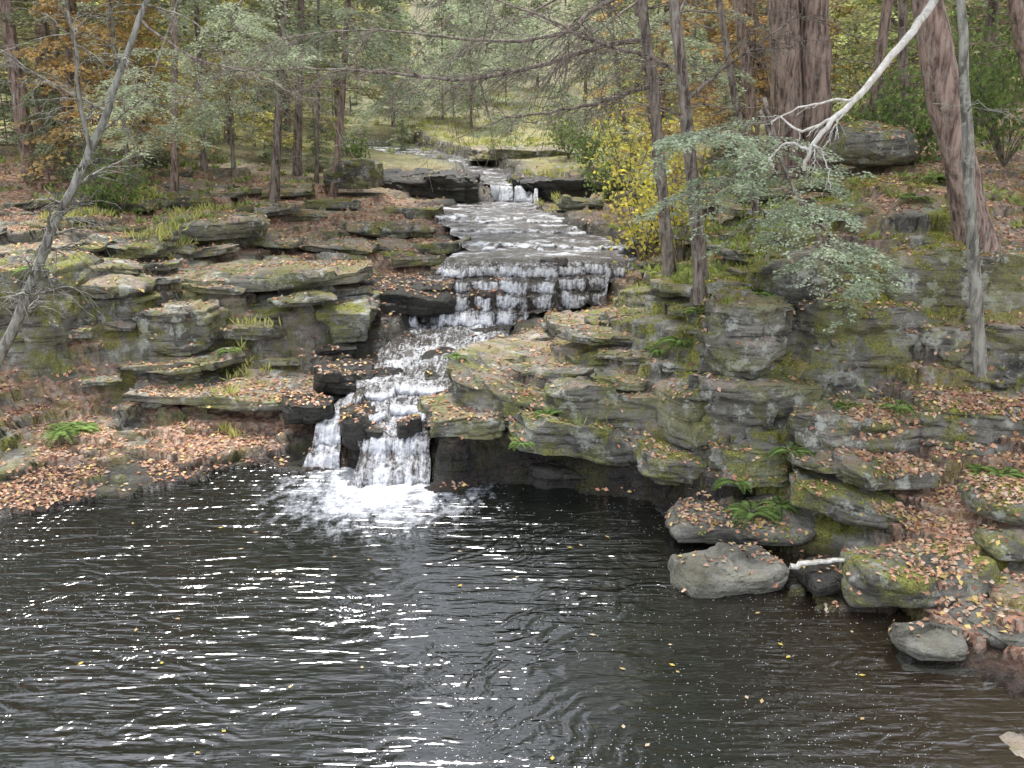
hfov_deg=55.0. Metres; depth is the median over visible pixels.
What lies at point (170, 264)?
rock slab
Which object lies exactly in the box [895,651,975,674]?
rock slab
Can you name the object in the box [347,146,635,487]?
stream cascade
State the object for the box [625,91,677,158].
hemlock sapling
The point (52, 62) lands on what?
tree
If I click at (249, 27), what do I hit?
hemlock bough
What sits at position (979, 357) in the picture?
hemlock tree
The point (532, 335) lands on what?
rock slab
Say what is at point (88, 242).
rock slab
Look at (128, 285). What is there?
boulder
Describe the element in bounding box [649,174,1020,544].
moss cushions
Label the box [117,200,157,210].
rock slab
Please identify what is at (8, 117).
hemlock sapling
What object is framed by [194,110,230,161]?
hemlock sapling
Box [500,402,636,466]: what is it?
rock slab
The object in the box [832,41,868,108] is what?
hemlock sapling
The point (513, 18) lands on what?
hemlock tree
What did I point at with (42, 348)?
rock ledge
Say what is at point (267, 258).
rock slab
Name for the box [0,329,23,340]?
rock slab
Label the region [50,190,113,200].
rock slab
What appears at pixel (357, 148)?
mountain laurel
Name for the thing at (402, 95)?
hemlock bough
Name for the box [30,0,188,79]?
hemlock tree
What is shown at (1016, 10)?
hemlock tree
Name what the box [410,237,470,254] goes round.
rock slab
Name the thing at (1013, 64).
mountain laurel
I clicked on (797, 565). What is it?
driftwood log
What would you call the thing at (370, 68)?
hemlock bough
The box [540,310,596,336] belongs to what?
rock slab
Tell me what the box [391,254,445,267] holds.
rock slab
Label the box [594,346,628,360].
rock slab
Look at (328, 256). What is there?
rock slab
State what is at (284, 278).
rock slab
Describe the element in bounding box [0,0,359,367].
leaning maple tree
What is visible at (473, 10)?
hemlock bough
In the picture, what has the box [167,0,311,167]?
tree
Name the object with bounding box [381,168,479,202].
rock ledge
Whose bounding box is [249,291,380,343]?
rock ledge
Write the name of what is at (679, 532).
boulder
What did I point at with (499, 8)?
hemlock tree
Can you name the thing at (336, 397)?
rock slab
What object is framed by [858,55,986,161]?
mountain laurel
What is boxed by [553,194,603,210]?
rock slab
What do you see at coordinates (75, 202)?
rock slab
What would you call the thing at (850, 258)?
rock slab
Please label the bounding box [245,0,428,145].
hemlock tree
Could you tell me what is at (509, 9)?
hemlock tree
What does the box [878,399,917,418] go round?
fern
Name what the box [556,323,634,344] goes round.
rock slab
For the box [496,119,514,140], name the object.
hemlock sapling
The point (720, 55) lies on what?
birch tree
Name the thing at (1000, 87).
hemlock sapling
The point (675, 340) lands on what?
fern
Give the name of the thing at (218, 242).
rock slab
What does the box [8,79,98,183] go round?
hemlock sapling
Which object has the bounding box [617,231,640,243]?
rock slab
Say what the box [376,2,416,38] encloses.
hemlock tree
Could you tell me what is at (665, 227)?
hemlock tree
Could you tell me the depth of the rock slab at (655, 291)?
14.52 m
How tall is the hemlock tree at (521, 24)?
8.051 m
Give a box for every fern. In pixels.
[11,265,54,274]
[36,422,90,445]
[50,421,101,439]
[215,347,241,356]
[443,352,469,362]
[508,437,536,450]
[531,409,563,417]
[640,346,667,359]
[653,336,694,349]
[678,307,704,316]
[712,478,751,493]
[723,500,782,529]
[752,289,774,295]
[758,496,801,516]
[766,442,814,458]
[830,400,863,411]
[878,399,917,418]
[895,193,933,205]
[901,173,946,186]
[964,463,1003,477]
[979,465,1023,478]
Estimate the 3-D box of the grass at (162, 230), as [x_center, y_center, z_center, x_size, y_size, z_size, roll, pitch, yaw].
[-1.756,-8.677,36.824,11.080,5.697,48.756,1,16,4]
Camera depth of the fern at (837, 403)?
11.89 m
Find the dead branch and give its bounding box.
[758,0,938,196]
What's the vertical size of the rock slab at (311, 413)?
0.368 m
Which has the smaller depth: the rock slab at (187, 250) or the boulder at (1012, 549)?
the boulder at (1012, 549)
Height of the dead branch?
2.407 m
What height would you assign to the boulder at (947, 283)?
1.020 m
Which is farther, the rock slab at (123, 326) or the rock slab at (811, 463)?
the rock slab at (123, 326)
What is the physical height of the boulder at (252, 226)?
0.487 m
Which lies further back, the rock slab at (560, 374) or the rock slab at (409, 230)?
the rock slab at (409, 230)
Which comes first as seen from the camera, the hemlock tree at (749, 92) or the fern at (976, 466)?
the fern at (976, 466)
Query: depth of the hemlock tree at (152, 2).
24.26 m
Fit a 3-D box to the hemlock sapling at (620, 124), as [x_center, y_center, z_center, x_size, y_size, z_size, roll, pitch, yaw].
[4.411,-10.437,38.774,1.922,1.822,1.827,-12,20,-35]
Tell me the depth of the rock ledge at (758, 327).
12.19 m
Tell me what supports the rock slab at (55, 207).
on the ground at (478, 462)
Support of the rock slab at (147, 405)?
on the ground at (478, 462)
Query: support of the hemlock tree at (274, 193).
on the ground at (478, 462)
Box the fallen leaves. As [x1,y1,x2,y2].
[0,96,1023,653]
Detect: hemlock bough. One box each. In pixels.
[71,0,230,168]
[142,40,355,156]
[180,0,321,100]
[271,0,427,104]
[332,0,592,156]
[408,0,560,96]
[462,0,671,145]
[622,0,756,129]
[629,156,779,241]
[641,129,814,197]
[683,97,913,304]
[754,109,900,332]
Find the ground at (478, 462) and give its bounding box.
[0,0,1023,703]
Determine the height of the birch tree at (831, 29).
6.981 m
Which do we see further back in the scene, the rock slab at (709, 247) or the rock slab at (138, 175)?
the rock slab at (138, 175)
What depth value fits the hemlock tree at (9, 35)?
22.12 m
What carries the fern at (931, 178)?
on the ground at (478, 462)
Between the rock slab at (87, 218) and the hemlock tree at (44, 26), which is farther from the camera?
the hemlock tree at (44, 26)
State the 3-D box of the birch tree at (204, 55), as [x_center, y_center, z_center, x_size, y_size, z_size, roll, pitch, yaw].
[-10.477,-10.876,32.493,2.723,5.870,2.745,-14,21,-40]
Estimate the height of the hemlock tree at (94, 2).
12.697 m
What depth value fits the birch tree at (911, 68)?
34.24 m
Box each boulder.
[78,272,156,298]
[148,210,269,240]
[323,157,384,188]
[339,405,369,452]
[617,285,652,307]
[652,374,706,450]
[665,493,815,545]
[667,542,788,598]
[753,244,839,300]
[793,556,843,596]
[822,120,919,167]
[839,541,999,608]
[882,243,1023,312]
[888,620,967,661]
[948,596,1023,650]
[957,477,1023,525]
[971,526,1023,561]
[999,731,1023,757]
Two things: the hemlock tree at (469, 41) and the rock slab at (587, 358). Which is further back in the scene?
the hemlock tree at (469, 41)
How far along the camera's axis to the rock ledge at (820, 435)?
11.63 m
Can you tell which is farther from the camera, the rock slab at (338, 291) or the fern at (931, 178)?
the rock slab at (338, 291)
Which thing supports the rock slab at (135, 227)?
on the rock slab
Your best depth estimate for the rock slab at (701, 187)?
19.71 m
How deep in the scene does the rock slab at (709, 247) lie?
14.83 m
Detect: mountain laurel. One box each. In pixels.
[59,127,161,216]
[325,127,377,158]
[540,112,594,157]
[561,110,623,167]
[567,138,642,202]
[836,60,924,134]
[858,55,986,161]
[891,0,1022,129]
[900,0,1023,166]
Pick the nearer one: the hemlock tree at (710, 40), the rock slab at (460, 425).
the rock slab at (460, 425)
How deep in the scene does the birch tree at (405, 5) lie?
67.10 m
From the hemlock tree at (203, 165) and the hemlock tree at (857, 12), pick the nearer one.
the hemlock tree at (203, 165)
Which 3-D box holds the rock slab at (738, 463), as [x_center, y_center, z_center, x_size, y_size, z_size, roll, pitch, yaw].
[2.952,0.875,12.219,1.148,0.483,1.075,-2,16,-6]
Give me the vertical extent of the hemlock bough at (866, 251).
2.140 m
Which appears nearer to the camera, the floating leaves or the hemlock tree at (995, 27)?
the floating leaves
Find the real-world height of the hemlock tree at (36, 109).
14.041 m
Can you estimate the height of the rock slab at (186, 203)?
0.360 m
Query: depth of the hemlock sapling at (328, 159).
27.65 m
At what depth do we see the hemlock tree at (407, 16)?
44.53 m
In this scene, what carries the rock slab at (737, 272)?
on the ground at (478, 462)
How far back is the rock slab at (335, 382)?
14.93 m
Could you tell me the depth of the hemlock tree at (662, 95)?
27.37 m
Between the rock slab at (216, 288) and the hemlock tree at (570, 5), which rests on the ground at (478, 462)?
the hemlock tree at (570, 5)
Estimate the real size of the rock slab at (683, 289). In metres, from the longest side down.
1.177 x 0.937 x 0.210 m
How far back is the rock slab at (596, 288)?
18.17 m
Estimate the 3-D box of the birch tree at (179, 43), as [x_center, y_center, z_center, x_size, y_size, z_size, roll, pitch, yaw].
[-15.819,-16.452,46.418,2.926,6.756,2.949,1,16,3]
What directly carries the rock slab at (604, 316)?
on the rock slab at (593, 320)
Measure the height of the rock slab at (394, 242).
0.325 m
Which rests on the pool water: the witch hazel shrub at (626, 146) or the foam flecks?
the foam flecks
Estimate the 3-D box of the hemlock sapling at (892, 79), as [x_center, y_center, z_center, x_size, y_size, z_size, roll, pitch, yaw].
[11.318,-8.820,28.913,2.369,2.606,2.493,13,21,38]
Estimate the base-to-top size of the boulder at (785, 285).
0.655 m
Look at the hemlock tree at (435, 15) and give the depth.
46.82 m
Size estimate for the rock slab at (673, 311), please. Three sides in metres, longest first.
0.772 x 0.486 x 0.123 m
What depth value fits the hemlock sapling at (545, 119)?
44.05 m
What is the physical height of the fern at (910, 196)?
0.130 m
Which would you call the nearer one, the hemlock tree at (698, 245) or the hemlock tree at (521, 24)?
the hemlock tree at (698, 245)
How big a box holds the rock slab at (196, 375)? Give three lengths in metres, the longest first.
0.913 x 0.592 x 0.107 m
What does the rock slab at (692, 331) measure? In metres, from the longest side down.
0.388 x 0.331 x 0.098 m
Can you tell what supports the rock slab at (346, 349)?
on the ground at (478, 462)
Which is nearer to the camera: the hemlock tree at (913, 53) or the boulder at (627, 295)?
the boulder at (627, 295)
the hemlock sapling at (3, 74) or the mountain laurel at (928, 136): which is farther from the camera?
the hemlock sapling at (3, 74)
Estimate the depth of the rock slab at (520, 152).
32.13 m
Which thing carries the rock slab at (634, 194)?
on the ground at (478, 462)
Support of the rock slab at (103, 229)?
on the ground at (478, 462)
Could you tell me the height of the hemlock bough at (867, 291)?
2.395 m
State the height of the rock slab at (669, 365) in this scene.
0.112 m
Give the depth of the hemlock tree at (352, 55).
44.03 m
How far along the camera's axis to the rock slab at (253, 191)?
23.73 m
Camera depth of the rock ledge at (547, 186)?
26.25 m
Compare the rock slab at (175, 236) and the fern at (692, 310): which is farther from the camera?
the rock slab at (175, 236)
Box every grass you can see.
[37,84,610,437]
[568,181,819,429]
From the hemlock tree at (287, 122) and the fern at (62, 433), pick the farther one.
the hemlock tree at (287, 122)
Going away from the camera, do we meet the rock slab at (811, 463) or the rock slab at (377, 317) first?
the rock slab at (811, 463)
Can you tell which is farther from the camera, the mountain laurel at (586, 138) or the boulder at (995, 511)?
the mountain laurel at (586, 138)
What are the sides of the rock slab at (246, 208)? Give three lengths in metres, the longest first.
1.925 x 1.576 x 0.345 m
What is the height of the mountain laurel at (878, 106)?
1.807 m
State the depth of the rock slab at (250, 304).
16.71 m
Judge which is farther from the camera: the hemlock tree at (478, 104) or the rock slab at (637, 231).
the hemlock tree at (478, 104)
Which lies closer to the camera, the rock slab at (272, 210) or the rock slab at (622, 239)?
the rock slab at (622, 239)
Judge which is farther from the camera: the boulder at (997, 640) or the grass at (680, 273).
the grass at (680, 273)
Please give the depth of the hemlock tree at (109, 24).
27.02 m
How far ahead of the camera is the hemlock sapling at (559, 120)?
42.18 m
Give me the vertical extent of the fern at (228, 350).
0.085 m
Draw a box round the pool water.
[0,462,1023,767]
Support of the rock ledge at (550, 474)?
on the ground at (478, 462)
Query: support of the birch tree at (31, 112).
on the ground at (478, 462)
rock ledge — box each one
[0,253,104,381]
[116,299,229,354]
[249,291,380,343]
[339,274,456,316]
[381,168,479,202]
[507,171,627,201]
[528,460,625,488]
[688,372,823,449]
[698,287,794,379]
[760,291,945,399]
[788,395,924,453]
[912,393,1023,455]
[918,320,1023,388]
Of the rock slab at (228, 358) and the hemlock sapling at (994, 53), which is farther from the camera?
the hemlock sapling at (994, 53)
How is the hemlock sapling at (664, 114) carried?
on the ground at (478, 462)
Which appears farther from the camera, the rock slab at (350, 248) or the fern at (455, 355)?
the rock slab at (350, 248)
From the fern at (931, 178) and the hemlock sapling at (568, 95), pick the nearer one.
the fern at (931, 178)
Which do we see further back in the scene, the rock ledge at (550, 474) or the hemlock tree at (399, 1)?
the hemlock tree at (399, 1)
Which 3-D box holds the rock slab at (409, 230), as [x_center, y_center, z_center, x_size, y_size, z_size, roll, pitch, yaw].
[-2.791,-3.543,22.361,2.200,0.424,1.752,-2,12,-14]
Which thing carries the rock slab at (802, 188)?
on the ground at (478, 462)
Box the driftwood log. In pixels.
[789,558,844,569]
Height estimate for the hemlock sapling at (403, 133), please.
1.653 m
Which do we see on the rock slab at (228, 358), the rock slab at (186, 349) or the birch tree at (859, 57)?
the rock slab at (186, 349)
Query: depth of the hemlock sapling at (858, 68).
28.89 m
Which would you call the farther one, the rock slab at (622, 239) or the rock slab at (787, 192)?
the rock slab at (622, 239)
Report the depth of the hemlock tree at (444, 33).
66.82 m
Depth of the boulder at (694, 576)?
10.40 m
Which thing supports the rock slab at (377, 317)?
on the rock ledge at (419, 304)
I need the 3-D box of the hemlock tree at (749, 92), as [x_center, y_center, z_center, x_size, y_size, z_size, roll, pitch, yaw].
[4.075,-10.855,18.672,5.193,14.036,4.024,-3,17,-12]
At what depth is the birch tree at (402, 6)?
61.74 m
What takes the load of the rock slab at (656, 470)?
on the ground at (478, 462)
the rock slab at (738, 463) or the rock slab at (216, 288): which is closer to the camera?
the rock slab at (738, 463)
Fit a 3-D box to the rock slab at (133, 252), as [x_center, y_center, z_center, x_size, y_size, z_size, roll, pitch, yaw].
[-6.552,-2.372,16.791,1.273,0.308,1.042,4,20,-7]
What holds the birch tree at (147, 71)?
on the ground at (478, 462)
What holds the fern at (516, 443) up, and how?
on the rock slab at (547, 434)
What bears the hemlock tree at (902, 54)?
on the ground at (478, 462)
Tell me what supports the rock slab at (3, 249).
on the ground at (478, 462)
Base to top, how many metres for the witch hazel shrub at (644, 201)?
3.372 m
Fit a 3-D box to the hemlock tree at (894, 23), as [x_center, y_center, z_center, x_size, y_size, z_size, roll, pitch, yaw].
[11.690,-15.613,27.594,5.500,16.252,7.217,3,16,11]
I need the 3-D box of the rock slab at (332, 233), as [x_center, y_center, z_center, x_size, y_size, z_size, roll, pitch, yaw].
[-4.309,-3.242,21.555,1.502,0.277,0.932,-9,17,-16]
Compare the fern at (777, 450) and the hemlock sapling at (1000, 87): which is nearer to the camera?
the fern at (777, 450)
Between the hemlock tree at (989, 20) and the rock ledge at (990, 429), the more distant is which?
the hemlock tree at (989, 20)
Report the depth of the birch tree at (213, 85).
39.44 m
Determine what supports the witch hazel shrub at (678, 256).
on the ground at (478, 462)
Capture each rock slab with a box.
[0,226,6,235]
[0,245,36,257]
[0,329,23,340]
[2,211,38,215]
[4,199,59,208]
[18,219,73,231]
[19,325,94,337]
[26,199,112,210]
[42,205,71,210]
[48,249,90,256]
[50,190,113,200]
[52,238,116,249]
[63,242,109,252]
[72,215,95,222]
[78,372,122,386]
[87,255,142,273]
[89,233,169,259]
[93,224,158,233]
[101,172,151,183]
[101,320,136,331]
[111,221,150,230]
[116,344,245,374]
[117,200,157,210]
[122,364,316,411]
[126,231,180,242]
[132,291,160,303]
[139,258,183,270]
[140,402,178,407]
[141,167,193,176]
[145,190,213,208]
[151,176,240,195]
[151,276,181,283]
[153,370,206,379]
[164,339,214,355]
[167,246,196,253]
[179,206,253,212]
[181,257,372,291]
[182,282,246,294]
[192,238,240,245]
[194,243,239,257]
[205,266,228,270]
[216,188,246,197]
[217,319,285,339]
[236,183,265,195]
[240,232,308,248]
[248,302,258,306]
[254,204,299,216]
[259,255,290,260]
[259,356,299,366]
[260,183,314,198]
[267,290,337,306]
[275,282,371,297]
[281,393,334,424]
[283,209,327,220]
[298,238,380,253]
[302,227,349,239]
[304,199,358,208]
[313,358,373,394]
[314,252,370,260]
[316,344,356,354]
[317,391,342,403]
[339,219,440,237]
[365,425,382,438]
[370,238,412,251]
[372,314,380,321]
[374,250,415,259]
[375,204,444,218]
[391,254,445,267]
[396,414,421,438]
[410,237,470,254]
[417,392,509,439]
[446,347,555,427]
[465,338,550,363]
[467,144,581,160]
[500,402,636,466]
[509,361,547,376]
[520,330,554,341]
[536,366,594,379]
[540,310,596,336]
[544,364,658,427]
[551,338,608,366]
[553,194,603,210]
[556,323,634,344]
[584,316,603,324]
[588,285,600,292]
[590,368,646,390]
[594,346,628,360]
[598,307,651,323]
[612,191,639,201]
[613,297,620,307]
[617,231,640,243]
[622,350,658,364]
[628,427,710,485]
[633,227,659,239]
[634,260,661,267]
[643,201,681,215]
[643,271,661,281]
[647,256,661,269]
[649,287,679,298]
[650,277,692,297]
[662,359,698,372]
[667,303,695,315]
[672,223,741,242]
[676,187,724,197]
[684,325,700,334]
[701,198,738,206]
[701,438,795,488]
[706,244,728,249]
[706,278,759,293]
[713,242,760,260]
[714,201,746,216]
[727,266,746,276]
[732,179,780,201]
[745,217,764,226]
[746,208,769,215]
[747,261,774,273]
[763,185,807,197]
[780,205,835,216]
[786,444,839,473]
[789,465,905,529]
[797,178,857,192]
[823,252,867,263]
[828,207,873,220]
[833,447,939,490]
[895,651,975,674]
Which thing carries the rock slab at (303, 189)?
on the ground at (478, 462)
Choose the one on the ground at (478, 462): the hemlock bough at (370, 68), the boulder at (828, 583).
the boulder at (828, 583)
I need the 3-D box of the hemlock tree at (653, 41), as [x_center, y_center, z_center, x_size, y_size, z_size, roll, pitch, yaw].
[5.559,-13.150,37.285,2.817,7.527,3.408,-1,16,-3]
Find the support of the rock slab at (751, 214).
on the ground at (478, 462)
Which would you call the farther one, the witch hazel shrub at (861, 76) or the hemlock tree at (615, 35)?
the hemlock tree at (615, 35)
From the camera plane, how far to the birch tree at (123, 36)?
27.80 m
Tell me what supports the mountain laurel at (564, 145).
on the ground at (478, 462)
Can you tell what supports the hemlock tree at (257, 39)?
on the ground at (478, 462)
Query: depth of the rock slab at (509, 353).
14.72 m
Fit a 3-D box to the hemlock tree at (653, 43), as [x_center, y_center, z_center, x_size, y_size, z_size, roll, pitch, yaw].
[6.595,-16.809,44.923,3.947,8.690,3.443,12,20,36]
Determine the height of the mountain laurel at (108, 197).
1.961 m
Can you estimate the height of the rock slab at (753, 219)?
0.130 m
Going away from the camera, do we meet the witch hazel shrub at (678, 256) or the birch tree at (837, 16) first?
the witch hazel shrub at (678, 256)
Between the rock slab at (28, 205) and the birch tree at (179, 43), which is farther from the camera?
the birch tree at (179, 43)
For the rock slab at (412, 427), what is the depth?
13.64 m
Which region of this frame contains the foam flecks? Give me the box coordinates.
[1,488,926,767]
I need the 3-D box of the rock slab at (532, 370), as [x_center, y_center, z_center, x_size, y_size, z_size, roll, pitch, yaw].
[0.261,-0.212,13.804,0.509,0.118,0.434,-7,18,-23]
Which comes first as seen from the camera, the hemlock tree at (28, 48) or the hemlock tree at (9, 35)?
the hemlock tree at (9, 35)
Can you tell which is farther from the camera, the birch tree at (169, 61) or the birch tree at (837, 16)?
the birch tree at (169, 61)
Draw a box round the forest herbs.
[0,68,1023,287]
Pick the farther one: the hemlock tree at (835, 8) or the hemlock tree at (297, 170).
the hemlock tree at (835, 8)
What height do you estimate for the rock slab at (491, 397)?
0.859 m
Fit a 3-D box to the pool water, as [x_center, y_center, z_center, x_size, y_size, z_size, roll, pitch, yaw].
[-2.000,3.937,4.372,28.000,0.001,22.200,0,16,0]
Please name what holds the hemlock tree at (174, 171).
on the ground at (478, 462)
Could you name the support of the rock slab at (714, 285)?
on the ground at (478, 462)
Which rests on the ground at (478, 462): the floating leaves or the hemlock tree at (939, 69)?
the hemlock tree at (939, 69)
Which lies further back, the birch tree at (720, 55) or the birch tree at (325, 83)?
the birch tree at (325, 83)
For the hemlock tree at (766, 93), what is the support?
on the ground at (478, 462)
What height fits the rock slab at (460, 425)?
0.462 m
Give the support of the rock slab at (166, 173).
on the ground at (478, 462)
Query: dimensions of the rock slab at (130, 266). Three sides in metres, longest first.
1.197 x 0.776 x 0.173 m
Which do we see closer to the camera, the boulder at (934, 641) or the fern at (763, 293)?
the boulder at (934, 641)
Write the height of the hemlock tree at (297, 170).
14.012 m
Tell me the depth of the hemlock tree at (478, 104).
44.15 m
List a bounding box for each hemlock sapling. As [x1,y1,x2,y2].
[0,25,32,113]
[0,75,40,146]
[1,82,27,130]
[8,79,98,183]
[10,69,80,153]
[129,93,199,169]
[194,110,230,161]
[225,81,306,163]
[302,117,334,172]
[348,83,365,105]
[380,114,411,150]
[443,83,467,107]
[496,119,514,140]
[538,104,554,128]
[542,79,596,144]
[543,104,564,131]
[607,99,639,136]
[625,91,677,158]
[640,92,673,136]
[698,62,758,162]
[831,25,889,125]
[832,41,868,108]
[855,40,924,119]
[971,28,1009,98]
[977,51,1023,118]
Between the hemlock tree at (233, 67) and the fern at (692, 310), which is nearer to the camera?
the fern at (692, 310)
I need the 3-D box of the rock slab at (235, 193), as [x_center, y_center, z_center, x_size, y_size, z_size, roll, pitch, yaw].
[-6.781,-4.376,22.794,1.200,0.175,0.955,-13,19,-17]
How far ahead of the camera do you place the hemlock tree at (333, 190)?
23.84 m
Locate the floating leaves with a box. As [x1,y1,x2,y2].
[62,519,864,759]
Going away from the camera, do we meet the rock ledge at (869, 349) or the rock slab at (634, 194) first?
the rock ledge at (869, 349)
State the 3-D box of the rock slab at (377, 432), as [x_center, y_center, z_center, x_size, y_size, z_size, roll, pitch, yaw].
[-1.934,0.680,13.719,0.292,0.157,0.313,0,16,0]
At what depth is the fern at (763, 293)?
12.79 m
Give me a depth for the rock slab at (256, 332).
16.02 m
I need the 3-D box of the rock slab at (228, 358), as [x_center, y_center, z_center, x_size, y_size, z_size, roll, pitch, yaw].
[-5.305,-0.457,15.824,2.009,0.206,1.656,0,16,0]
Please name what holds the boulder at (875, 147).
on the ground at (478, 462)
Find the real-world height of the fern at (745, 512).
0.130 m
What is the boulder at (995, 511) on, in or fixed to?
on the ground at (478, 462)
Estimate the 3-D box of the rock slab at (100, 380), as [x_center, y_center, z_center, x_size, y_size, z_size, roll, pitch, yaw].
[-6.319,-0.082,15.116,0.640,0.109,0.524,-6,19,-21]
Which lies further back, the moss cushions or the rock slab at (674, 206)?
the rock slab at (674, 206)
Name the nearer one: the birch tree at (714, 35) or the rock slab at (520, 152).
the birch tree at (714, 35)
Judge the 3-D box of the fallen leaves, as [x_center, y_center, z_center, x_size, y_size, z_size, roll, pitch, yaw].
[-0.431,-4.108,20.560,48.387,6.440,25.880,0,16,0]
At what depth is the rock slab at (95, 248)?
16.08 m
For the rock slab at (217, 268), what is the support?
on the rock slab at (284, 278)
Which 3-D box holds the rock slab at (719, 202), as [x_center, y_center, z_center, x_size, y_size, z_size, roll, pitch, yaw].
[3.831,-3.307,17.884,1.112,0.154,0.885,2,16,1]
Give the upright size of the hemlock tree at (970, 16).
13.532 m
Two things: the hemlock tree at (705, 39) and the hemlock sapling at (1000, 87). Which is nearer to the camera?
the hemlock sapling at (1000, 87)
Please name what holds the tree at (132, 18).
on the ground at (478, 462)
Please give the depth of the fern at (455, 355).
13.78 m
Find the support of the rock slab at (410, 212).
on the ground at (478, 462)
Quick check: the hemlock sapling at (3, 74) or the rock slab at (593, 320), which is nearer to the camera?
the rock slab at (593, 320)
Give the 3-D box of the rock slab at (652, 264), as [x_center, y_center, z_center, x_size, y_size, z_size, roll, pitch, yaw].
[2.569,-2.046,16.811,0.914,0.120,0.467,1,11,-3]
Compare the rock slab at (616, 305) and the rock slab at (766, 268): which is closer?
the rock slab at (766, 268)
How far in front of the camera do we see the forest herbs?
18.29 m
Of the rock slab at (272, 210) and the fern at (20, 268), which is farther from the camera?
the rock slab at (272, 210)
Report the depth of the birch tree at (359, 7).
58.66 m
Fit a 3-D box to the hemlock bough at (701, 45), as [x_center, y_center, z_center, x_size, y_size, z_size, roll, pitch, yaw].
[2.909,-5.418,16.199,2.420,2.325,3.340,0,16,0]
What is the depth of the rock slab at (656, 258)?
17.14 m
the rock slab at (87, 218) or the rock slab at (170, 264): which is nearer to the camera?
the rock slab at (170, 264)
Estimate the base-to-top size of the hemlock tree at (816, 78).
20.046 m
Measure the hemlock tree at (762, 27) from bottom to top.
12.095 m
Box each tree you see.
[0,0,76,177]
[0,0,108,136]
[0,0,128,145]
[0,0,153,108]
[0,0,189,176]
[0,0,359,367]
[0,1,80,113]
[0,7,50,79]
[1,0,75,133]
[3,0,150,184]
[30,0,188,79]
[31,0,111,131]
[32,0,216,174]
[39,0,208,150]
[65,0,184,133]
[74,0,185,147]
[76,0,147,128]
[80,0,263,191]
[89,0,231,169]
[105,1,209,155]
[116,21,163,137]
[138,0,247,172]
[151,14,187,113]
[158,0,213,95]
[158,0,780,277]
[162,1,223,137]
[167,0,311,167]
[178,0,291,135]
[180,0,248,144]
[186,0,346,152]
[188,8,289,69]
[188,30,238,117]
[195,0,391,201]
[200,5,293,94]
[213,30,255,107]
[223,32,274,146]
[226,0,364,175]
[232,0,434,182]
[233,6,314,110]
[243,0,358,122]
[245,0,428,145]
[260,0,458,196]
[288,3,358,146]
[290,0,365,83]
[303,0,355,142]
[304,60,330,102]
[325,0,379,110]
[327,0,377,84]
[352,0,444,126]
[354,0,425,107]
[368,3,416,53]
[371,0,420,75]
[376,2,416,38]
[381,0,891,304]
[406,0,475,119]
[414,0,484,93]
[423,0,486,60]
[435,0,510,128]
[435,1,508,90]
[476,0,537,103]
[479,1,512,48]
[488,0,533,61]
[500,0,544,76]
[500,0,572,86]
[523,0,663,144]
[543,0,620,110]
[545,0,567,8]
[548,0,707,174]
[578,0,640,81]
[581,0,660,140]
[581,2,622,55]
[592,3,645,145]
[599,0,862,229]
[607,1,716,152]
[615,0,688,92]
[620,0,756,173]
[621,2,722,94]
[625,0,688,121]
[649,0,732,151]
[664,0,771,151]
[675,0,733,129]
[683,0,767,131]
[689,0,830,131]
[690,0,769,171]
[691,0,767,156]
[700,1,769,91]
[701,0,772,148]
[758,0,853,104]
[767,0,805,184]
[799,0,838,177]
[829,0,876,111]
[829,0,891,109]
[829,0,910,82]
[829,0,981,117]
[830,0,882,104]
[831,0,982,122]
[831,0,997,125]
[832,0,953,121]
[836,0,1008,115]
[840,5,950,89]
[864,0,1016,125]
[874,2,1013,55]
[911,0,1002,252]
[915,0,1009,108]
[918,5,978,84]
[932,0,1023,389]
[951,0,1018,81]
[958,0,1023,82]
[973,1,1021,75]
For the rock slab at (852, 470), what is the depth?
11.09 m
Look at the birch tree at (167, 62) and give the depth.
33.24 m
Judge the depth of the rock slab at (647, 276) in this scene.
15.65 m
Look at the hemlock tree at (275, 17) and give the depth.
38.95 m
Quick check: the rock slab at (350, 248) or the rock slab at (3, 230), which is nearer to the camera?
the rock slab at (3, 230)
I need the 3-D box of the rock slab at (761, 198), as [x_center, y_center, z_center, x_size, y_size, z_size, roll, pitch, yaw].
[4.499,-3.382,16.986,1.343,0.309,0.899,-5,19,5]
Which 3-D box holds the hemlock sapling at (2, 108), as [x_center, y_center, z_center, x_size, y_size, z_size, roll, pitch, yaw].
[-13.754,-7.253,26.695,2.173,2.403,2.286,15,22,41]
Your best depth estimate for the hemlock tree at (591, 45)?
65.37 m
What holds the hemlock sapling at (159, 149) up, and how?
on the ground at (478, 462)
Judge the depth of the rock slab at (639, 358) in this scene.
13.43 m
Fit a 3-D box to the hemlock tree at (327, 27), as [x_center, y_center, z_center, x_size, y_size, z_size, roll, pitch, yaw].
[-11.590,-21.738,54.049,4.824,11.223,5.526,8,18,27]
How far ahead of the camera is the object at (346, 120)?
40.25 m
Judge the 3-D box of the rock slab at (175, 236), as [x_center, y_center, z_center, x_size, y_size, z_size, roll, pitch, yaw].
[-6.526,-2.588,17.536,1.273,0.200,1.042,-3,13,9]
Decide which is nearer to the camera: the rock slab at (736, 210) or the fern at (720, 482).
the fern at (720, 482)
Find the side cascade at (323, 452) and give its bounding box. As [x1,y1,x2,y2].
[303,392,353,468]
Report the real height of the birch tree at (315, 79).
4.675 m
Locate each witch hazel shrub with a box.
[563,71,677,195]
[578,89,710,277]
[616,107,754,262]
[831,16,919,119]

